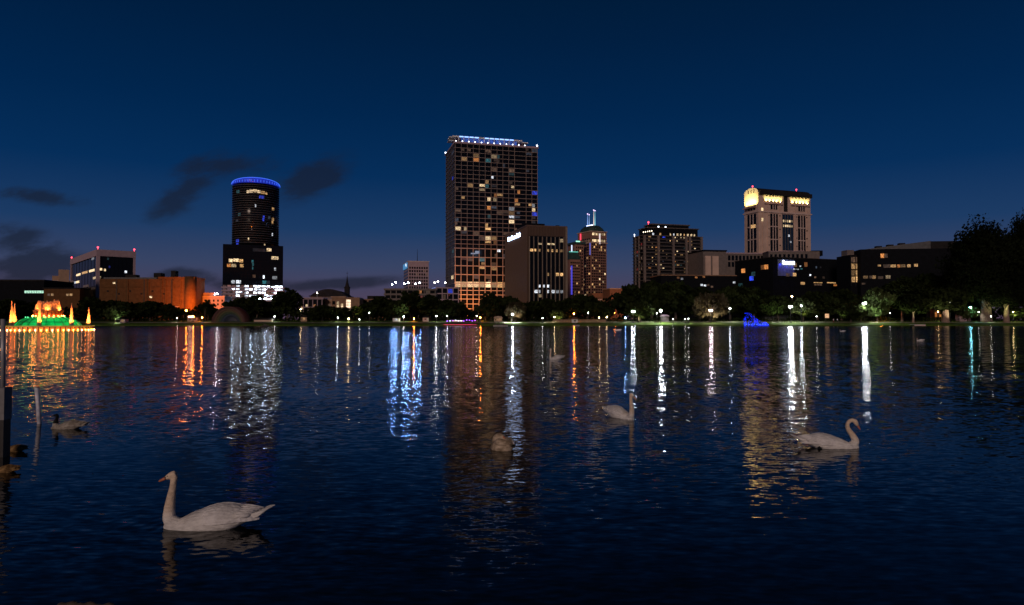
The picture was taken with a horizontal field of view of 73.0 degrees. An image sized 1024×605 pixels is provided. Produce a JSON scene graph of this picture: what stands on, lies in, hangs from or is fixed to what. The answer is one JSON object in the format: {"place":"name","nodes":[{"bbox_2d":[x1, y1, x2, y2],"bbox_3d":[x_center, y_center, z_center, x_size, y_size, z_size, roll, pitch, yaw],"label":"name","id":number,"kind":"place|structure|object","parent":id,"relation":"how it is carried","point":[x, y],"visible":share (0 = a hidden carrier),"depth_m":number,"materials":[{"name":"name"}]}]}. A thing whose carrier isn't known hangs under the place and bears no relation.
{"place":"outdoors","nodes":[
{"label":"outdoors","id":0,"kind":"place"},
{"bbox_2d":[0,326,1023,604],"bbox_3d":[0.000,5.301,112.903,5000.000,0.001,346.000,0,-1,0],"label":"water","id":1,"kind":"structure","parent":0,"point":[370,464],"depth_m":11.78,"materials":[{"name":"blue liquid"}]},
{"bbox_2d":[0,319,11,456],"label":"dock post","id":2,"kind":"object","parent":1,"relation":"in","point":[5,410],"visible":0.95,"depth_m":12.66,"materials":[{"name":"wood"}]},
{"bbox_2d":[0,464,20,472],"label":"duck","id":3,"kind":"object","parent":1,"relation":"on","point":[9,468],"visible":0.98,"depth_m":11.29},
{"bbox_2d":[10,444,28,451],"bbox_3d":[-9.475,2.747,13.126,0.606,0.246,0.196,0,-1,0],"label":"duck","id":4,"kind":"object","parent":1,"relation":"on","point":[17,448],"visible":0.69,"depth_m":13.06},
{"bbox_2d":[34,386,41,423],"bbox_3d":[-11.389,2.668,16.634,0.207,1.298,0.107,0,-1,0],"label":"tilted pipe","id":5,"kind":"object","parent":1,"relation":"in","point":[38,405],"visible":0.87,"depth_m":16.60,"materials":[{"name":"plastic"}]},
{"bbox_2d":[6,300,94,330],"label":"lake fountain","id":6,"kind":"object","parent":1,"relation":"in","point":[47,316],"visible":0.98,"depth_m":157.84,"materials":[{"name":"concrete"}]},
{"bbox_2d":[57,601,78,604],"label":"shore stone","id":7,"kind":"object","parent":1,"relation":"on","point":[69,603],"visible":0.97,"depth_m":6.02,"materials":[{"name":"stone"}]},
{"bbox_2d":[51,414,90,428],"bbox_3d":[-10.127,2.757,15.883,0.930,0.408,0.294,0,-1,0],"label":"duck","id":8,"kind":"object","parent":1,"relation":"on","point":[73,424],"visible":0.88,"depth_m":15.80},
{"bbox_2d":[158,471,274,530],"bbox_3d":[-3.571,2.419,8.373,1.380,0.770,0.419,0,-1,-4],"label":"swan","id":9,"kind":"object","parent":1,"relation":"on","point":[222,516],"visible":0.91,"depth_m":8.26,"materials":[{"name":"white"}]},
{"bbox_2d":[444,320,476,325],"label":"lakeside deck","id":10,"kind":"structure","parent":1,"relation":"in","point":[462,324],"depth_m":277.53,"materials":[{"name":"brown wood"}]},
{"bbox_2d":[491,433,515,450],"bbox_3d":[-0.172,2.710,13.284,0.506,0.398,0.359,-1,-2,25],"label":"sleeping goose","id":11,"kind":"object","parent":1,"relation":"on","point":[501,442],"visible":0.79,"depth_m":13.17},
{"bbox_2d":[549,349,564,359],"bbox_3d":[2.826,3.278,43.529,1.404,0.796,0.423,1,-2,-40],"label":"swan","id":12,"kind":"object","parent":1,"relation":"on","point":[556,357],"visible":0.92,"depth_m":43.30,"materials":[{"name":"white"}]},
{"bbox_2d":[602,393,635,419],"bbox_3d":[2.732,2.653,17.768,0.392,0.754,1.301,1,-2,-30],"label":"swan","id":13,"kind":"object","parent":1,"relation":"on","point":[616,411],"visible":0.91,"depth_m":17.51,"materials":[{"name":"white"}]},
{"bbox_2d":[791,418,860,448],"bbox_3d":[6.143,2.599,13.553,1.330,0.664,0.414,0,-1,4],"label":"swan","id":14,"kind":"object","parent":1,"relation":"on","point":[822,440],"visible":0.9,"depth_m":13.44,"materials":[{"name":"white"}]},
{"bbox_2d":[0,0,1023,319],"label":"sky","id":15,"kind":"structure","parent":0,"point":[126,125],"materials":[{"name":"blue"}]},
{"bbox_2d":[6,320,1023,325],"bbox_3d":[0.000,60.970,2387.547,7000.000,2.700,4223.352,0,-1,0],"label":"ground","id":16,"kind":"structure","parent":0,"point":[569,323],"depth_m":284.05,"materials":[{"name":"green plant"}]},
{"bbox_2d":[0,299,35,321],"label":"oak tree","id":17,"kind":"object","parent":16,"relation":"on","point":[5,307],"visible":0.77,"depth_m":297.47,"materials":[{"name":"green plant"}]},
{"bbox_2d":[20,303,36,317],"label":"oak tree","id":18,"kind":"object","parent":16,"relation":"on","point":[28,312],"visible":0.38,"depth_m":301.67,"materials":[{"name":"green plant"}]},
{"bbox_2d":[0,279,73,318],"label":"dark flat building","id":19,"kind":"structure","parent":16,"relation":"on","point":[27,291],"depth_m":402.13,"materials":[{"name":"grey"}]},
{"bbox_2d":[52,269,73,287],"bbox_3d":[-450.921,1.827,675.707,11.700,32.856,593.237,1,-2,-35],"label":"tan apartment","id":20,"kind":"structure","parent":16,"relation":"on","point":[63,275],"depth_m":433.28,"materials":[{"name":"beige concrete"}]},
{"bbox_2d":[43,287,90,317],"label":"tan house","id":21,"kind":"structure","parent":16,"relation":"on","point":[65,297],"depth_m":382.51,"materials":[{"name":"brick"}]},
{"bbox_2d":[69,296,113,318],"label":"oak tree","id":22,"kind":"object","parent":16,"relation":"on","point":[91,303],"visible":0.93,"depth_m":308.97,"materials":[{"name":"green plant"}]},
{"bbox_2d":[70,247,135,319],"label":"glass office","id":23,"kind":"structure","parent":16,"relation":"on","point":[89,270],"depth_m":471.33,"materials":[{"name":"glass"}]},
{"bbox_2d":[102,305,129,322],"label":"tree","id":24,"kind":"object","parent":16,"relation":"on","point":[115,312],"visible":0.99,"depth_m":289.78,"materials":[{"name":"green plant"}]},
{"bbox_2d":[114,301,144,320],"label":"oak tree","id":25,"kind":"object","parent":16,"relation":"on","point":[132,313],"visible":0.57,"depth_m":311.85,"materials":[{"name":"green plant"}]},
{"bbox_2d":[99,271,204,319],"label":"brick hall","id":26,"kind":"structure","parent":16,"relation":"on","point":[185,292],"depth_m":386.71,"materials":[{"name":"orange brick"}]},
{"bbox_2d":[132,301,172,320],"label":"oak tree","id":27,"kind":"object","parent":16,"relation":"on","point":[151,308],"visible":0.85,"depth_m":312.87,"materials":[{"name":"green plant"}]},
{"bbox_2d":[155,305,185,320],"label":"oak tree","id":28,"kind":"object","parent":16,"relation":"on","point":[171,311],"visible":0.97,"depth_m":309.43,"materials":[{"name":"green plant"}]},
{"bbox_2d":[198,300,217,320],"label":"oak tree","id":29,"kind":"object","parent":16,"relation":"on","point":[211,311],"visible":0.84,"depth_m":328.49,"materials":[{"name":"green plant"}]},
{"bbox_2d":[203,293,231,319],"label":"white building","id":30,"kind":"structure","parent":16,"relation":"on","point":[216,299],"depth_m":400.61,"materials":[{"name":"concrete"}]},
{"bbox_2d":[211,306,250,321],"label":"bandshell","id":31,"kind":"structure","parent":16,"relation":"on","point":[230,314],"depth_m":295.63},
{"bbox_2d":[221,297,251,315],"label":"oak tree","id":32,"kind":"object","parent":16,"relation":"on","point":[237,302],"visible":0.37,"depth_m":325.94,"materials":[{"name":"green plant"}]},
{"bbox_2d":[221,177,283,317],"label":"round glass tower","id":33,"kind":"structure","parent":16,"relation":"on","point":[252,258],"depth_m":449.60,"materials":[{"name":"grey glass"}]},
{"bbox_2d":[242,294,273,317],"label":"oak tree","id":34,"kind":"object","parent":16,"relation":"on","point":[253,304],"visible":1,"depth_m":319.44,"materials":[{"name":"green plant"}]},
{"bbox_2d":[253,318,273,321],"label":"pink garden wall","id":35,"kind":"structure","parent":16,"relation":"on","point":[263,319],"depth_m":297.00,"materials":[{"name":"stone"}]},
{"bbox_2d":[260,303,279,317],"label":"oak tree","id":36,"kind":"object","parent":16,"relation":"on","point":[273,314],"visible":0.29,"depth_m":327.66,"materials":[{"name":"green plant"}]},
{"bbox_2d":[270,287,303,320],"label":"oak tree","id":37,"kind":"object","parent":16,"relation":"on","point":[288,300],"visible":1,"depth_m":303.60,"materials":[{"name":"green plant"}]},
{"bbox_2d":[298,298,328,317],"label":"glass pavilion","id":38,"kind":"structure","parent":16,"relation":"on","point":[309,302],"depth_m":365.46,"materials":[{"name":"glass"}]},
{"bbox_2d":[307,305,340,320],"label":"oak tree","id":39,"kind":"object","parent":16,"relation":"on","point":[321,311],"visible":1,"depth_m":296.55,"materials":[{"name":"green plant"}]},
{"bbox_2d":[309,289,351,298],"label":"arched roof theatre","id":40,"kind":"structure","parent":16,"relation":"on","point":[326,293],"depth_m":470.74,"materials":[{"name":"grey concrete"}]},
{"bbox_2d":[333,307,351,317],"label":"oak tree","id":41,"kind":"object","parent":16,"relation":"on","point":[345,311],"visible":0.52,"depth_m":303.08,"materials":[{"name":"green plant"}]},
{"bbox_2d":[331,296,362,319],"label":"brick apartment","id":42,"kind":"structure","parent":16,"relation":"on","point":[344,301],"depth_m":360.58,"materials":[{"name":"brown brick"}]},
{"bbox_2d":[344,277,349,294],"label":"church spire","id":43,"kind":"structure","parent":16,"relation":"on","point":[347,289],"depth_m":518.80,"materials":[{"name":"grey"}]},
{"bbox_2d":[351,303,381,320],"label":"oak tree","id":44,"kind":"object","parent":16,"relation":"on","point":[363,310],"visible":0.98,"depth_m":300.67,"materials":[{"name":"green plant"}]},
{"bbox_2d":[363,296,385,319],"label":"pale brick block","id":45,"kind":"structure","parent":16,"relation":"on","point":[369,299],"depth_m":375.57,"materials":[{"name":"brown brick"}]},
{"bbox_2d":[366,296,395,318],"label":"oak tree","id":46,"kind":"object","parent":16,"relation":"on","point":[380,302],"visible":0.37,"depth_m":308.86,"materials":[{"name":"green plant"}]},
{"bbox_2d":[380,300,409,316],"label":"oak tree","id":47,"kind":"object","parent":16,"relation":"on","point":[401,308],"visible":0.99,"depth_m":296.98,"materials":[{"name":"green plant"}]},
{"bbox_2d":[398,290,420,320],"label":"oak tree","id":48,"kind":"object","parent":16,"relation":"on","point":[412,299],"visible":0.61,"depth_m":307.10,"materials":[{"name":"green plant"}]},
{"bbox_2d":[384,288,436,319],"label":"parking garage","id":49,"kind":"structure","parent":16,"relation":"on","point":[393,294],"depth_m":420.83,"materials":[{"name":"grey concrete"}]},
{"bbox_2d":[403,249,428,288],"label":"grid office","id":50,"kind":"structure","parent":16,"relation":"on","point":[417,272],"depth_m":603.61,"materials":[{"name":"concrete"}]},
{"bbox_2d":[417,294,440,320],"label":"oak tree","id":51,"kind":"object","parent":16,"relation":"on","point":[427,304],"visible":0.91,"depth_m":303.61,"materials":[{"name":"green plant"}]},
{"bbox_2d":[431,287,458,319],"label":"podium block","id":52,"kind":"structure","parent":16,"relation":"on","point":[445,293],"depth_m":426.94,"materials":[{"name":"grey concrete"}]},
{"bbox_2d":[433,299,462,319],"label":"oak tree","id":53,"kind":"object","parent":16,"relation":"on","point":[447,308],"visible":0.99,"depth_m":301.49,"materials":[{"name":"green plant"}]},
{"bbox_2d":[455,301,468,319],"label":"oak tree","id":54,"kind":"object","parent":16,"relation":"on","point":[465,311],"visible":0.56,"depth_m":310.47,"materials":[{"name":"green plant"}]},
{"bbox_2d":[474,293,508,319],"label":"oak tree","id":55,"kind":"object","parent":16,"relation":"on","point":[491,305],"visible":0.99,"depth_m":305.02,"materials":[{"name":"green plant"}]},
{"bbox_2d":[445,135,538,319],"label":"condominium tower","id":56,"kind":"structure","parent":16,"relation":"on","point":[491,200],"depth_m":488.27,"materials":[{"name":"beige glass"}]},
{"bbox_2d":[500,295,519,318],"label":"oak tree","id":57,"kind":"object","parent":16,"relation":"on","point":[509,298],"visible":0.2,"depth_m":316.19,"materials":[{"name":"green plant"}]},
{"bbox_2d":[0,289,1023,320],"bbox_3d":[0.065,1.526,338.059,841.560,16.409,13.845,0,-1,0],"label":"tree line","id":58,"kind":"object","parent":16,"relation":"on","point":[66,311],"visible":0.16,"depth_m":335.44,"materials":[{"name":"green plant"}]},
{"bbox_2d":[0,316,1023,321],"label":"shore shrubbery","id":59,"kind":"object","parent":16,"relation":"on","point":[616,319],"visible":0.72,"depth_m":301.61,"materials":[{"name":"green plant"}]},
{"bbox_2d":[504,301,526,321],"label":"mossy oak","id":60,"kind":"object","parent":16,"relation":"on","point":[518,309],"visible":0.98,"depth_m":295.95,"materials":[{"name":"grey plant"}]},
{"bbox_2d":[521,301,543,320],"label":"oak tree","id":61,"kind":"object","parent":16,"relation":"on","point":[533,309],"visible":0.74,"depth_m":306.84,"materials":[{"name":"green plant"}]},
{"bbox_2d":[505,223,567,319],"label":"office block","id":62,"kind":"structure","parent":16,"relation":"on","point":[536,262],"depth_m":409.95,"materials":[{"name":"brown concrete"}]},
{"bbox_2d":[538,298,559,320],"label":"oak tree","id":63,"kind":"object","parent":16,"relation":"on","point":[547,308],"visible":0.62,"depth_m":308.95,"materials":[{"name":"green plant"}]},
{"bbox_2d":[549,309,567,321],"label":"tree","id":64,"kind":"object","parent":16,"relation":"on","point":[558,314],"visible":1,"depth_m":294.25,"materials":[{"name":"green plant"}]},
{"bbox_2d":[552,297,585,320],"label":"oak tree","id":65,"kind":"object","parent":16,"relation":"on","point":[569,306],"visible":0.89,"depth_m":302.98,"materials":[{"name":"green plant"}]},
{"bbox_2d":[568,245,580,317],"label":"granite tower wing","id":66,"kind":"structure","parent":16,"relation":"on","point":[574,273],"depth_m":547.53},
{"bbox_2d":[568,241,585,315],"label":"granite tower step","id":67,"kind":"object","parent":16,"relation":"on","point":[578,246],"visible":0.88,"depth_m":554.88,"materials":[{"name":"brown stone"}]},
{"bbox_2d":[572,294,605,319],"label":"oak tree","id":68,"kind":"object","parent":16,"relation":"on","point":[586,303],"visible":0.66,"depth_m":308.35,"materials":[{"name":"green plant"}]},
{"bbox_2d":[577,210,607,295],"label":"granite tower","id":69,"kind":"structure","parent":16,"relation":"on","point":[593,237],"depth_m":565.09,"materials":[{"name":"brown stone"}]},
{"bbox_2d":[579,238,605,294],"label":"window","id":70,"kind":"structure","parent":69,"relation":"in","point":[604,278],"depth_m":565.03,"materials":[{"name":"black glass"}]},
{"bbox_2d":[582,293,603,317],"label":"brick mall","id":71,"kind":"structure","parent":16,"relation":"on","point":[599,296],"depth_m":435.24,"materials":[{"name":"brick"}]},
{"bbox_2d":[591,301,616,319],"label":"oak tree","id":72,"kind":"object","parent":16,"relation":"on","point":[601,309],"visible":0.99,"depth_m":301.49,"materials":[{"name":"green plant"}]},
{"bbox_2d":[602,288,622,319],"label":"corner brick building","id":73,"kind":"structure","parent":16,"relation":"on","point":[607,292],"depth_m":421.17,"materials":[{"name":"brown brick"}]},
{"bbox_2d":[609,283,651,320],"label":"oak tree","id":74,"kind":"object","parent":16,"relation":"on","point":[629,295],"visible":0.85,"depth_m":314.99,"materials":[{"name":"green plant"}]},
{"bbox_2d":[622,303,655,321],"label":"oak tree","id":75,"kind":"object","parent":16,"relation":"on","point":[646,310],"visible":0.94,"depth_m":292.57,"materials":[{"name":"green plant"}]},
{"bbox_2d":[640,280,666,319],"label":"oak tree","id":76,"kind":"object","parent":16,"relation":"on","point":[652,286],"visible":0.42,"depth_m":323.72,"materials":[{"name":"green plant"}]},
{"bbox_2d":[632,222,702,319],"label":"balcony condominium","id":77,"kind":"structure","parent":16,"relation":"on","point":[662,249],"depth_m":475.99,"materials":[{"name":"grey concrete"}]},
{"bbox_2d":[654,280,695,320],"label":"oak tree","id":78,"kind":"object","parent":16,"relation":"on","point":[673,295],"visible":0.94,"depth_m":320.38,"materials":[{"name":"green plant"}]},
{"bbox_2d":[650,275,736,319],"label":"terrace block","id":79,"kind":"structure","parent":16,"relation":"on","point":[713,283],"depth_m":403.21,"materials":[{"name":"grey"}]},
{"bbox_2d":[679,286,712,320],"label":"oak tree","id":80,"kind":"object","parent":16,"relation":"on","point":[697,290],"visible":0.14,"depth_m":326.66,"materials":[{"name":"green plant"}]},
{"bbox_2d":[688,250,726,274],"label":"pink pier building","id":81,"kind":"structure","parent":16,"relation":"on","point":[706,262],"depth_m":457.86,"materials":[{"name":"grey concrete"}]},
{"bbox_2d":[692,292,729,321],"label":"mossy oak","id":82,"kind":"object","parent":16,"relation":"on","point":[715,303],"visible":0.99,"depth_m":292.96,"materials":[{"name":"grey plant"}]},
{"bbox_2d":[711,285,746,320],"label":"oak tree","id":83,"kind":"object","parent":16,"relation":"on","point":[732,294],"visible":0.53,"depth_m":319.57,"materials":[{"name":"green plant"}]},
{"bbox_2d":[726,252,762,274],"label":"arcaded block","id":84,"kind":"structure","parent":16,"relation":"on","point":[731,258],"depth_m":481.63,"materials":[{"name":"grey concrete"}]},
{"bbox_2d":[736,286,771,318],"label":"oak tree","id":85,"kind":"object","parent":16,"relation":"on","point":[751,299],"visible":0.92,"depth_m":314.13,"materials":[{"name":"green plant"}]},
{"bbox_2d":[761,315,788,320],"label":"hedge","id":86,"kind":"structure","parent":16,"relation":"on","point":[775,316],"depth_m":316.03,"materials":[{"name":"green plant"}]},
{"bbox_2d":[743,186,811,252],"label":"arched roof tower","id":87,"kind":"structure","parent":16,"relation":"on","point":[777,220],"depth_m":549.88,"materials":[{"name":"beige concrete"}]},
{"bbox_2d":[759,295,796,320],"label":"oak tree","id":88,"kind":"object","parent":16,"relation":"on","point":[778,305],"visible":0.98,"depth_m":308.29,"materials":[{"name":"green plant"}]},
{"bbox_2d":[735,257,836,319],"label":"building","id":89,"kind":"structure","parent":16,"relation":"on","point":[789,277],"depth_m":410.01,"materials":[{"name":"grey"}]},
{"bbox_2d":[763,250,822,258],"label":"bay window block","id":90,"kind":"structure","parent":16,"relation":"on","point":[807,254],"depth_m":469.70,"materials":[{"name":"grey concrete"}]},
{"bbox_2d":[791,297,816,320],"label":"tree","id":91,"kind":"object","parent":16,"relation":"on","point":[807,309],"visible":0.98,"depth_m":296.08,"materials":[{"name":"green plant"}]},
{"bbox_2d":[799,291,843,320],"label":"oak tree","id":92,"kind":"object","parent":16,"relation":"on","point":[822,302],"visible":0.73,"depth_m":313.54,"materials":[{"name":"green plant"}]},
{"bbox_2d":[823,288,863,320],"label":"oak tree","id":93,"kind":"object","parent":16,"relation":"on","point":[846,297],"visible":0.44,"depth_m":318.66,"materials":[{"name":"green plant"}]},
{"bbox_2d":[837,250,856,319],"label":"glass stair block","id":94,"kind":"structure","parent":16,"relation":"on","point":[846,269],"depth_m":388.96,"materials":[{"name":"glass"}]},
{"bbox_2d":[834,305,865,321],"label":"oak tree","id":95,"kind":"object","parent":16,"relation":"on","point":[851,312],"visible":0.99,"depth_m":289.65,"materials":[{"name":"green plant"}]},
{"bbox_2d":[856,304,866,321],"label":"tree","id":96,"kind":"object","parent":16,"relation":"on","point":[863,314],"visible":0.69,"depth_m":289.97,"materials":[{"name":"green plant"}]},
{"bbox_2d":[862,287,897,320],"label":"oak tree","id":97,"kind":"object","parent":16,"relation":"on","point":[879,301],"visible":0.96,"depth_m":295.67,"materials":[{"name":"green plant"}]},
{"bbox_2d":[881,275,925,321],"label":"oak tree","id":98,"kind":"object","parent":16,"relation":"on","point":[904,287],"visible":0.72,"depth_m":295.75,"materials":[{"name":"green plant"}]},
{"bbox_2d":[891,294,935,321],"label":"mossy oak","id":99,"kind":"object","parent":16,"relation":"on","point":[913,304],"visible":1,"depth_m":288.79,"materials":[{"name":"green plant"}]},
{"bbox_2d":[854,241,978,319],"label":"dark long building","id":100,"kind":"structure","parent":16,"relation":"on","point":[879,266],"depth_m":378.10,"materials":[{"name":"brown"}]},
{"bbox_2d":[900,272,938,320],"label":"oak tree","id":101,"kind":"object","parent":16,"relation":"on","point":[929,280],"visible":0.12,"depth_m":322.23,"materials":[{"name":"green plant"}]},
{"bbox_2d":[930,308,942,320],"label":"shore house","id":102,"kind":"structure","parent":16,"relation":"on","point":[934,313],"depth_m":312.07,"materials":[{"name":"brown"}]},
{"bbox_2d":[921,287,973,321],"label":"mossy oak","id":103,"kind":"object","parent":16,"relation":"on","point":[948,299],"visible":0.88,"depth_m":287.93,"materials":[{"name":"green plant"}]},
{"bbox_2d":[951,306,981,320],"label":"tree","id":104,"kind":"object","parent":16,"relation":"on","point":[967,312],"visible":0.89,"depth_m":297.14,"materials":[{"name":"green plant"}]},
{"bbox_2d":[935,213,1023,321],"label":"cypress tree","id":105,"kind":"object","parent":16,"relation":"on","point":[981,253],"visible":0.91,"depth_m":290.33,"materials":[{"name":"green plant"}]},
{"bbox_2d":[971,266,1023,321],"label":"oak tree","id":106,"kind":"object","parent":16,"relation":"on","point":[1014,302],"visible":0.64,"depth_m":286.81,"materials":[{"name":"green plant"}]},
{"bbox_2d":[996,306,1023,320],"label":"tree","id":107,"kind":"object","parent":16,"relation":"on","point":[1015,312],"visible":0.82,"depth_m":299.11,"materials":[{"name":"green plant"}]},
{"bbox_2d":[1003,208,1023,246],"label":"cypress tree","id":108,"kind":"object","parent":16,"relation":"on","point":[1017,224],"visible":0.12,"depth_m":300.97,"materials":[{"name":"green plant"}]},
{"bbox_2d":[138,322,1023,322],"bbox_3d":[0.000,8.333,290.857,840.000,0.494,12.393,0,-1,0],"label":"path","id":109,"kind":"structure","parent":0,"point":[517,322],"depth_m":288.61,"materials":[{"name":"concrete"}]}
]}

